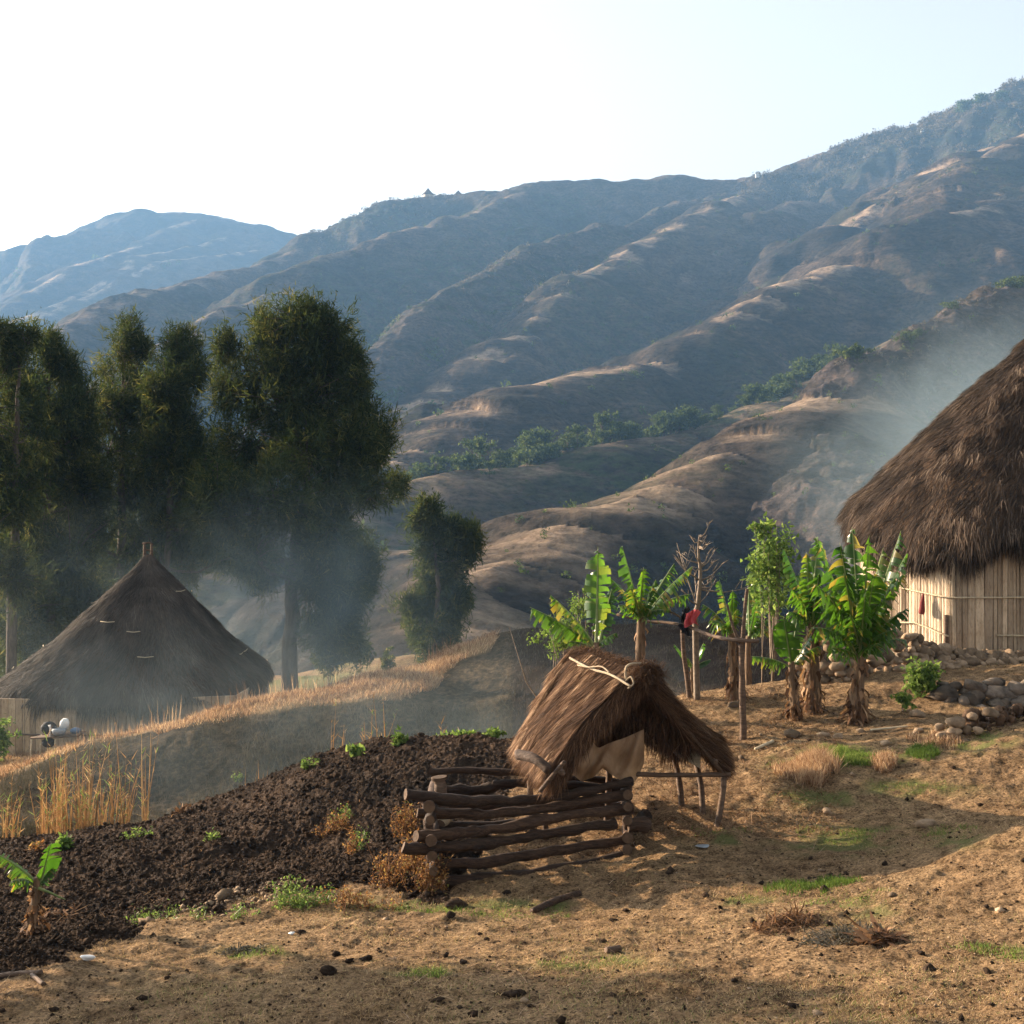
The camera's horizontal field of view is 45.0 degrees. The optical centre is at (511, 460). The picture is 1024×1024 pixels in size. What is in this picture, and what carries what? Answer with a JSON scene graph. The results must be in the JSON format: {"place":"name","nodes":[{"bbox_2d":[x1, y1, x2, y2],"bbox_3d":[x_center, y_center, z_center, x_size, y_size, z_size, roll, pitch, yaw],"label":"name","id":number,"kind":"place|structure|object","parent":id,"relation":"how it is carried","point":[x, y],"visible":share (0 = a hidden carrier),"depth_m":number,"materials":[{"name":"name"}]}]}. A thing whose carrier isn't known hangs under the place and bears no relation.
{"place":"outdoors","nodes":[
{"label":"outdoors","id":0,"kind":"place"},
{"bbox_2d":[0,208,296,332],"bbox_3d":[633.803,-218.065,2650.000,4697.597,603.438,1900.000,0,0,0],"label":"hills","id":1,"kind":"structure","parent":0,"point":[57,279],"depth_m":2299.39,"materials":[{"name":"stone"}]},
{"bbox_2d":[0,628,499,780],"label":"dry grass","id":2,"kind":"structure","parent":0,"point":[308,693],"depth_m":28.12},
{"bbox_2d":[5,734,503,925],"bbox_3d":[-3.671,4.634,14.239,7.312,1.750,7.534,0,0,0],"label":"field chaff","id":3,"kind":"object","parent":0,"point":[210,855],"visible":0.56,"depth_m":13.56,"materials":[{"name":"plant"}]},
{"bbox_2d":[75,634,453,745],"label":"tall dry grass","id":4,"kind":"structure","parent":0,"point":[244,695],"depth_m":28.38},
{"bbox_2d":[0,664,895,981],"bbox_3d":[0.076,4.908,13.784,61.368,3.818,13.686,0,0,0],"label":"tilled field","id":5,"kind":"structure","parent":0,"point":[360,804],"depth_m":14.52,"materials":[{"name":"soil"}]},
{"bbox_2d":[0,970,42,977],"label":"fallen branch","id":6,"kind":"object","parent":5,"relation":"on","point":[20,972],"visible":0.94,"depth_m":8.84,"materials":[{"name":"brown wood"}]},
{"bbox_2d":[0,843,65,935],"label":"banana plant","id":7,"kind":"object","parent":5,"relation":"on","point":[32,916],"visible":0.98,"depth_m":10.48,"materials":[{"name":"green plant"}]},
{"bbox_2d":[38,900,87,921],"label":"leaf litter","id":8,"kind":"object","parent":5,"relation":"on","point":[64,911],"visible":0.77,"depth_m":11.54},
{"bbox_2d":[55,832,76,849],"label":"weed clump","id":9,"kind":"object","parent":5,"relation":"on","point":[65,842],"visible":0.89,"depth_m":15.39,"materials":[{"name":"green plant"}]},
{"bbox_2d":[138,878,286,933],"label":"edge stones","id":10,"kind":"object","parent":5,"relation":"on","point":[222,894],"visible":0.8,"depth_m":11.10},
{"bbox_2d":[0,732,512,979],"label":"soil clods","id":11,"kind":"object","parent":5,"relation":"on","point":[60,939],"visible":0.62,"depth_m":13.37,"materials":[{"name":"soil"}]},
{"bbox_2d":[309,801,351,838],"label":"weed clump","id":12,"kind":"object","parent":5,"relation":"on","point":[341,821],"visible":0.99,"depth_m":14.40,"materials":[{"name":"brown plant"}]},
{"bbox_2d":[342,824,361,854],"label":"weed clump","id":13,"kind":"object","parent":5,"relation":"on","point":[351,848],"visible":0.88,"depth_m":13.00,"materials":[{"name":"brown plant"}]},
{"bbox_2d":[346,741,365,756],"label":"weed clump","id":14,"kind":"object","parent":5,"relation":"on","point":[357,750],"visible":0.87,"depth_m":17.09,"materials":[{"name":"green plant"}]},
{"bbox_2d":[361,839,409,889],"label":"weed clump","id":15,"kind":"object","parent":5,"relation":"on","point":[383,864],"visible":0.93,"depth_m":11.29,"materials":[{"name":"brown plant"}]},
{"bbox_2d":[390,725,408,746],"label":"weed clump","id":16,"kind":"object","parent":5,"relation":"on","point":[398,739],"visible":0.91,"depth_m":17.24,"materials":[{"name":"green plant"}]},
{"bbox_2d":[383,800,421,835],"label":"weed clump","id":17,"kind":"object","parent":5,"relation":"on","point":[404,822],"visible":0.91,"depth_m":13.83,"materials":[{"name":"brown plant"}]},
{"bbox_2d":[392,825,425,873],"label":"weed clump","id":18,"kind":"object","parent":5,"relation":"on","point":[416,858],"visible":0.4,"depth_m":11.89,"materials":[{"name":"brown plant"}]},
{"bbox_2d":[393,851,451,894],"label":"weed clump","id":19,"kind":"object","parent":5,"relation":"on","point":[427,880],"visible":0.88,"depth_m":11.04,"materials":[{"name":"brown plant"}]},
{"bbox_2d":[481,726,506,737],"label":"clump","id":20,"kind":"object","parent":5,"relation":"on","point":[496,732],"visible":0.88,"depth_m":18.30,"materials":[{"name":"green plant"}]},
{"bbox_2d":[0,81,1023,674],"bbox_3d":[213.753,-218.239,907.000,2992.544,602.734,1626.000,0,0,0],"label":"hills","id":21,"kind":"structure","parent":0,"point":[678,265],"depth_m":690.28,"materials":[{"name":"brown soil"}]},
{"bbox_2d":[408,461,432,479],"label":"hillside tree","id":22,"kind":"object","parent":21,"relation":"on","point":[416,465],"visible":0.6,"depth_m":339.67,"materials":[{"name":"green plant"}]},
{"bbox_2d":[429,454,450,474],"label":"hillside tree","id":23,"kind":"object","parent":21,"relation":"on","point":[439,467],"visible":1,"depth_m":336.22,"materials":[{"name":"green plant"}]},
{"bbox_2d":[436,450,483,469],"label":"hillside tree","id":24,"kind":"object","parent":21,"relation":"on","point":[465,461],"visible":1,"depth_m":337.09,"materials":[{"name":"green plant"}]},
{"bbox_2d":[458,433,497,467],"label":"hillside tree","id":25,"kind":"object","parent":21,"relation":"on","point":[476,444],"visible":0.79,"depth_m":349.70,"materials":[{"name":"green plant"}]},
{"bbox_2d":[489,448,515,467],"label":"hillside tree","id":26,"kind":"object","parent":21,"relation":"on","point":[502,459],"visible":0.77,"depth_m":351.80,"materials":[{"name":"green plant"}]},
{"bbox_2d":[11,117,997,622],"bbox_3d":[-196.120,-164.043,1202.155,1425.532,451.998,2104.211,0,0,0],"label":"woodland","id":27,"kind":"object","parent":21,"relation":"on","point":[395,391],"visible":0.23,"depth_m":657.54,"materials":[{"name":"green plant"}]},
{"bbox_2d":[513,433,541,464],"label":"hillside tree","id":28,"kind":"object","parent":21,"relation":"on","point":[524,440],"visible":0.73,"depth_m":360.79,"materials":[{"name":"green plant"}]},
{"bbox_2d":[514,446,558,465],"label":"hillside tree","id":29,"kind":"object","parent":21,"relation":"on","point":[533,457],"visible":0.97,"depth_m":356.46,"materials":[{"name":"green plant"}]},
{"bbox_2d":[519,426,557,448],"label":"hillside tree","id":30,"kind":"object","parent":21,"relation":"on","point":[547,434],"visible":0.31,"depth_m":381.21,"materials":[{"name":"green plant"}]},
{"bbox_2d":[525,439,562,459],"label":"hillside tree","id":31,"kind":"object","parent":21,"relation":"on","point":[554,448],"visible":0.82,"depth_m":360.55,"materials":[{"name":"green plant"}]},
{"bbox_2d":[565,422,588,447],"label":"hillside tree","id":32,"kind":"object","parent":21,"relation":"on","point":[577,430],"visible":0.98,"depth_m":367.16,"materials":[{"name":"green plant"}]},
{"bbox_2d":[586,409,619,443],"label":"hillside tree","id":33,"kind":"object","parent":21,"relation":"on","point":[601,418],"visible":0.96,"depth_m":377.05,"materials":[{"name":"green plant"}]},
{"bbox_2d":[595,418,625,440],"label":"hillside tree","id":34,"kind":"object","parent":21,"relation":"on","point":[615,428],"visible":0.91,"depth_m":377.60,"materials":[{"name":"green plant"}]},
{"bbox_2d":[304,76,1023,405],"bbox_3d":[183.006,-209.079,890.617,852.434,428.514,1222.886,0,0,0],"label":"scrub","id":35,"kind":"object","parent":21,"relation":"on","point":[746,191],"visible":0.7,"depth_m":1328.22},
{"bbox_2d":[645,410,682,435],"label":"hillside tree","id":36,"kind":"object","parent":21,"relation":"on","point":[659,422],"visible":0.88,"depth_m":401.27,"materials":[{"name":"green plant"}]},
{"bbox_2d":[664,411,689,431],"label":"hillside tree","id":37,"kind":"object","parent":21,"relation":"on","point":[682,417],"visible":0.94,"depth_m":399.58,"materials":[{"name":"green plant"}]},
{"bbox_2d":[677,406,705,428],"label":"hillside tree","id":38,"kind":"object","parent":21,"relation":"on","point":[692,415],"visible":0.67,"depth_m":404.02,"materials":[{"name":"green plant"}]},
{"bbox_2d":[741,382,772,403],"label":"hillside tree","id":39,"kind":"object","parent":21,"relation":"on","point":[753,394],"visible":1,"depth_m":428.29,"materials":[{"name":"green plant"}]},
{"bbox_2d":[786,355,817,381],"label":"hillside tree","id":40,"kind":"object","parent":21,"relation":"on","point":[802,365],"visible":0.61,"depth_m":455.60,"materials":[{"name":"green plant"}]},
{"bbox_2d":[830,342,875,358],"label":"hillside tree","id":41,"kind":"object","parent":21,"relation":"on","point":[856,350],"visible":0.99,"depth_m":282.29,"materials":[{"name":"green plant"}]},
{"bbox_2d":[954,99,974,112],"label":"hillside tree","id":42,"kind":"object","parent":21,"relation":"on","point":[964,105],"visible":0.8,"depth_m":1311.90,"materials":[{"name":"green plant"}]},
{"bbox_2d":[993,275,1023,288],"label":"hillside tree","id":43,"kind":"object","parent":21,"relation":"on","point":[1010,283],"visible":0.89,"depth_m":349.17,"materials":[{"name":"green plant"}]},
{"bbox_2d":[0,598,1023,1023],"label":"ground","id":44,"kind":"structure","parent":0,"point":[478,678],"depth_m":10.14,"materials":[{"name":"soil"}]},
{"bbox_2d":[0,713,21,761],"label":"bush","id":45,"kind":"object","parent":44,"relation":"on","point":[4,740],"visible":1,"depth_m":29.45,"materials":[{"name":"green plant"}]},
{"bbox_2d":[0,775,48,837],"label":"reeds","id":46,"kind":"object","parent":44,"relation":"on","point":[6,828],"visible":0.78,"depth_m":21.72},
{"bbox_2d":[0,310,90,675],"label":"casuarina tree","id":47,"kind":"object","parent":44,"relation":"on","point":[21,607],"visible":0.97,"depth_m":40.99,"materials":[{"name":"green plant"}]},
{"bbox_2d":[30,731,85,757],"bbox_3d":[-10.524,6.675,28.610,1.164,0.767,0.472,0,0,0],"label":"dish rack","id":48,"kind":"object","parent":44,"relation":"on","point":[65,735],"visible":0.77,"depth_m":28.41,"materials":[{"name":"brown wood"}]},
{"bbox_2d":[0,318,125,677],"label":"casuarina tree","id":49,"kind":"object","parent":44,"relation":"on","point":[77,483],"visible":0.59,"depth_m":44.89,"materials":[{"name":"green plant"}]},
{"bbox_2d":[33,728,113,833],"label":"reeds","id":50,"kind":"object","parent":44,"relation":"on","point":[59,814],"visible":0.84,"depth_m":21.53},
{"bbox_2d":[51,303,164,627],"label":"casuarina tree","id":51,"kind":"object","parent":44,"relation":"on","point":[136,343],"visible":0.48,"depth_m":48.07,"materials":[{"name":"green plant"}]},
{"bbox_2d":[104,721,161,824],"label":"reeds","id":52,"kind":"object","parent":44,"relation":"on","point":[122,816],"visible":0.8,"depth_m":21.39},
{"bbox_2d":[0,542,275,757],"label":"thatched hut","id":53,"kind":"object","parent":44,"relation":"on","point":[141,638],"visible":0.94,"depth_m":31.32,"materials":[{"name":"brown wood"}]},
{"bbox_2d":[110,316,249,603],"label":"casuarina tree","id":54,"kind":"object","parent":44,"relation":"on","point":[173,440],"visible":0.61,"depth_m":46.38,"materials":[{"name":"green plant"}]},
{"bbox_2d":[215,942,267,956],"bbox_3d":[-2.019,3.645,9.182,0.400,0.114,0.288,0,0,0],"label":"grass patch","id":55,"kind":"object","parent":44,"relation":"on","point":[229,950],"visible":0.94,"depth_m":9.19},
{"bbox_2d":[0,691,519,838],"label":"bank weeds","id":56,"kind":"object","parent":44,"relation":"on","point":[24,825],"visible":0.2,"depth_m":25.78,"materials":[{"name":"plant"}]},
{"bbox_2d":[264,874,306,910],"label":"weed clump","id":57,"kind":"object","parent":44,"relation":"on","point":[283,897],"visible":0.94,"depth_m":10.78,"materials":[{"name":"green plant"}]},
{"bbox_2d":[160,281,418,690],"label":"casuarina tree","id":58,"kind":"object","parent":44,"relation":"on","point":[297,382],"visible":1,"depth_m":42.17,"materials":[{"name":"green plant"}]},
{"bbox_2d":[283,882,335,910],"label":"weed clump","id":59,"kind":"object","parent":44,"relation":"on","point":[302,904],"visible":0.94,"depth_m":10.67,"materials":[{"name":"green plant"}]},
{"bbox_2d":[316,880,402,913],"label":"weed clump","id":60,"kind":"object","parent":44,"relation":"on","point":[344,898],"visible":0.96,"depth_m":10.56,"materials":[{"name":"brown plant"}]},
{"bbox_2d":[347,637,376,673],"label":"bush","id":61,"kind":"object","parent":44,"relation":"on","point":[368,655],"visible":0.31,"depth_m":49.96,"materials":[{"name":"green plant"}]},
{"bbox_2d":[328,695,396,749],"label":"reeds","id":62,"kind":"object","parent":44,"relation":"on","point":[364,727],"visible":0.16,"depth_m":20.42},
{"bbox_2d":[380,646,395,670],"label":"bush","id":63,"kind":"object","parent":44,"relation":"on","point":[387,659],"visible":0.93,"depth_m":47.91,"materials":[{"name":"green plant"}]},
{"bbox_2d":[380,486,491,663],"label":"casuarina tree","id":64,"kind":"object","parent":44,"relation":"on","point":[439,603],"visible":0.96,"depth_m":57.91,"materials":[{"name":"green plant"}]},
{"bbox_2d":[444,898,468,909],"bbox_3d":[-0.466,3.724,10.359,0.204,0.119,0.110,0,0,-10],"label":"stone","id":65,"kind":"object","parent":44,"relation":"on","point":[450,904],"visible":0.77,"depth_m":10.31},
{"bbox_2d":[0,666,1023,1023],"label":"scattered clods","id":66,"kind":"object","parent":44,"relation":"on","point":[562,1018],"visible":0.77,"depth_m":8.47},
{"bbox_2d":[0,663,1023,1023],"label":"stubble","id":67,"kind":"object","parent":44,"relation":"on","point":[678,965],"visible":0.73,"depth_m":8.07,"materials":[{"name":"plant"}]},
{"bbox_2d":[401,767,651,887],"bbox_3d":[0.167,3.522,12.182,2.314,1.157,2.452,0,0,0],"label":"log pen","id":68,"kind":"object","parent":44,"relation":"on","point":[443,804],"visible":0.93,"depth_m":11.44,"materials":[{"name":"brown wood"}]},
{"bbox_2d":[509,613,588,696],"bbox_3d":[0.573,2.977,17.239,1.096,1.752,0.748,0,0,12],"label":"bush","id":69,"kind":"object","parent":44,"relation":"on","point":[554,645],"visible":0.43,"depth_m":17.14,"materials":[{"name":"green plant"}]},
{"bbox_2d":[530,890,581,912],"bbox_3d":[0.370,3.675,10.301,0.560,0.087,0.067,0,0,-43],"label":"fallen log","id":70,"kind":"object","parent":44,"relation":"on","point":[553,901],"visible":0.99,"depth_m":10.26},
{"bbox_2d":[530,550,618,649],"bbox_3d":[0.869,2.464,16.430,1.246,2.625,0.630,0,0,-10],"label":"banana plant","id":71,"kind":"object","parent":44,"relation":"on","point":[578,633],"visible":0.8,"depth_m":16.46,"materials":[{"name":"green plant"}]},
{"bbox_2d":[566,588,599,636],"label":"bush","id":72,"kind":"object","parent":44,"relation":"on","point":[580,601],"visible":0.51,"depth_m":18.19,"materials":[{"name":"green plant"}]},
{"bbox_2d":[507,641,742,840],"bbox_3d":[1.300,2.846,12.683,3.274,2.038,1.964,0,0,-26],"label":"thatched shelter","id":73,"kind":"object","parent":44,"relation":"on","point":[583,700],"visible":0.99,"depth_m":12.22,"materials":[{"name":"plant"}]},
{"bbox_2d":[573,729,643,780],"bbox_3d":[0.961,2.913,12.065,0.912,0.520,0.235,0,0,-26],"label":"hanging sheet","id":74,"kind":"object","parent":73,"relation":"hanging from","point":[620,759],"visible":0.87,"depth_m":12.10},
{"bbox_2d":[227,729,1023,977],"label":"green grass","id":75,"kind":"structure","parent":44,"relation":"on","point":[981,945],"depth_m":9.83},
{"bbox_2d":[609,546,691,660],"bbox_3d":[1.973,2.410,17.002,1.234,2.469,0.933,0,0,-19],"label":"banana plant","id":76,"kind":"object","parent":44,"relation":"on","point":[639,611],"visible":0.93,"depth_m":16.93,"materials":[{"name":"green plant"}]},
{"bbox_2d":[497,612,831,736],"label":"slope weeds","id":77,"kind":"object","parent":44,"relation":"on","point":[645,655],"visible":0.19,"depth_m":28.48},
{"bbox_2d":[503,681,854,859],"bbox_3d":[2.321,3.708,15.143,5.228,0.985,7.008,0,0,0],"label":"leaf chaff","id":78,"kind":"object","parent":44,"relation":"on","point":[724,816],"visible":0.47,"depth_m":13.05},
{"bbox_2d":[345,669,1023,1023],"bbox_3d":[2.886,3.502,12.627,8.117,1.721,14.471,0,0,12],"label":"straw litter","id":79,"kind":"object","parent":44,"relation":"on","point":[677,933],"visible":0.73,"depth_m":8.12,"materials":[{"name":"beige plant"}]},
{"bbox_2d":[616,589,758,739],"bbox_3d":[2.575,2.579,16.645,1.230,1.942,2.650,0,0,-24],"label":"pole rail","id":80,"kind":"object","parent":44,"relation":"on","point":[741,641],"visible":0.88,"depth_m":15.53,"materials":[{"name":"brown wood"}]},
{"bbox_2d":[684,609,700,627],"bbox_3d":[2.428,2.114,16.600,0.235,0.251,0.120,0,0,0],"label":"garment","id":81,"kind":"object","parent":80,"relation":"hanging from","point":[691,617],"visible":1,"depth_m":16.60,"materials":[{"name":"red fabric"}]},
{"bbox_2d":[360,664,1023,1023],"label":"pebbles","id":82,"kind":"object","parent":44,"relation":"on","point":[816,1011],"visible":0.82,"depth_m":8.29,"materials":[{"name":"stone"}]},
{"bbox_2d":[674,644,710,692],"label":"banana plant","id":83,"kind":"object","parent":44,"relation":"on","point":[703,663],"visible":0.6,"depth_m":20.97,"materials":[{"name":"green plant"}]},
{"bbox_2d":[674,521,748,699],"bbox_3d":[2.870,2.189,17.886,1.134,2.690,0.894,0,0,17],"label":"bare tree","id":84,"kind":"object","parent":44,"relation":"on","point":[695,642],"visible":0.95,"depth_m":17.78,"materials":[{"name":"brown plant"}]},
{"bbox_2d":[701,578,781,701],"bbox_3d":[3.637,3.027,19.231,0.722,2.663,4.490,0,0,20],"label":"banana plant","id":85,"kind":"object","parent":44,"relation":"on","point":[732,689],"visible":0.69,"depth_m":17.55,"materials":[{"name":"green plant"}]},
{"bbox_2d":[746,517,775,682],"bbox_3d":[3.900,2.195,19.284,0.497,2.642,0.411,0,0,0],"label":"shrub tree","id":86,"kind":"object","parent":44,"relation":"on","point":[770,522],"visible":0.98,"depth_m":19.24,"materials":[{"name":"green plant"}]},
{"bbox_2d":[740,511,801,680],"bbox_3d":[4.057,2.129,19.200,0.894,2.706,1.003,0,0,27],"label":"tree","id":87,"kind":"object","parent":44,"relation":"on","point":[773,573],"visible":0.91,"depth_m":19.14,"materials":[{"name":"green plant"}]},
{"bbox_2d":[737,896,823,935],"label":"leaf litter","id":88,"kind":"object","parent":44,"relation":"on","point":[789,919],"visible":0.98,"depth_m":8.57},
{"bbox_2d":[752,617,820,721],"bbox_3d":[3.635,2.779,16.400,0.955,1.469,0.530,0,0,0],"label":"banana plant","id":89,"kind":"object","parent":44,"relation":"on","point":[788,645],"visible":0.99,"depth_m":16.33,"materials":[{"name":"green plant"}]},
{"bbox_2d":[768,741,845,787],"bbox_3d":[3.253,3.306,13.671,0.842,0.380,1.426,0,0,0],"label":"grass tuft","id":90,"kind":"object","parent":44,"relation":"on","point":[812,766],"visible":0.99,"depth_m":13.42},
{"bbox_2d":[782,537,835,715],"bbox_3d":[4.064,2.275,16.664,0.867,2.468,0.864,0,0,0],"label":"banana plant","id":91,"kind":"object","parent":44,"relation":"on","point":[812,695],"visible":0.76,"depth_m":16.61,"materials":[{"name":"green plant"}]},
{"bbox_2d":[763,872,865,896],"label":"green tuft","id":92,"kind":"object","parent":44,"relation":"on","point":[831,881],"visible":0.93,"depth_m":9.80,"materials":[{"name":"green plant"}]},
{"bbox_2d":[809,741,876,767],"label":"green tuft","id":93,"kind":"object","parent":44,"relation":"on","point":[856,758],"visible":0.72,"depth_m":13.82,"materials":[{"name":"green plant"}]},
{"bbox_2d":[791,916,902,948],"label":"leaf litter","id":94,"kind":"object","parent":44,"relation":"on","point":[834,931],"visible":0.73,"depth_m":8.07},
{"bbox_2d":[808,530,909,726],"bbox_3d":[4.457,2.175,15.967,1.450,2.612,1.451,0,0,0],"label":"banana plant","id":95,"kind":"object","parent":44,"relation":"on","point":[864,630],"visible":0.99,"depth_m":15.87,"materials":[{"name":"green plant"}]},
{"bbox_2d":[831,911,912,948],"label":"leaf litter","id":96,"kind":"object","parent":44,"relation":"on","point":[883,937],"visible":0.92,"depth_m":7.87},
{"bbox_2d":[867,749,900,772],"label":"grass tuft","id":97,"kind":"object","parent":44,"relation":"on","point":[886,762],"visible":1,"depth_m":13.45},
{"bbox_2d":[889,690,916,712],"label":"bush","id":98,"kind":"object","parent":44,"relation":"on","point":[903,698],"visible":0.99,"depth_m":16.16,"materials":[{"name":"green plant"}]},
{"bbox_2d":[794,623,1023,683],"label":"terrace wall","id":99,"kind":"structure","parent":44,"relation":"on","point":[946,654],"depth_m":19.04,"materials":[{"name":"stone"}]},
{"bbox_2d":[900,655,945,698],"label":"bush","id":100,"kind":"object","parent":44,"relation":"on","point":[923,678],"visible":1,"depth_m":16.81,"materials":[{"name":"green plant"}]},
{"bbox_2d":[903,739,942,760],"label":"green tuft","id":101,"kind":"object","parent":44,"relation":"on","point":[922,752],"visible":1,"depth_m":13.74,"materials":[{"name":"green plant"}]},
{"bbox_2d":[833,339,1023,655],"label":"thatched hut","id":102,"kind":"object","parent":44,"relation":"on","point":[943,492],"visible":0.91,"depth_m":20.75,"materials":[{"name":"plant"}]},
{"bbox_2d":[906,727,963,749],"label":"grass tuft","id":103,"kind":"object","parent":44,"relation":"on","point":[929,737],"visible":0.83,"depth_m":14.03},
{"bbox_2d":[934,707,1000,741],"bbox_3d":[5.215,3.050,14.104,0.739,0.448,0.547,0,0,10],"label":"stone pile","id":104,"kind":"object","parent":44,"relation":"on","point":[957,724],"visible":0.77,"depth_m":14.13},
{"bbox_2d":[929,677,1023,707],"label":"stone wall","id":105,"kind":"structure","parent":44,"relation":"on","point":[996,690],"depth_m":16.48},
{"bbox_2d":[961,703,1023,735],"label":"rubble mound","id":106,"kind":"object","parent":44,"relation":"on","point":[1008,716],"visible":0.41,"depth_m":14.31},
{"bbox_2d":[0,0,1023,250],"label":"sky","id":107,"kind":"structure","parent":0,"point":[296,117],"materials":[{"name":"white"}]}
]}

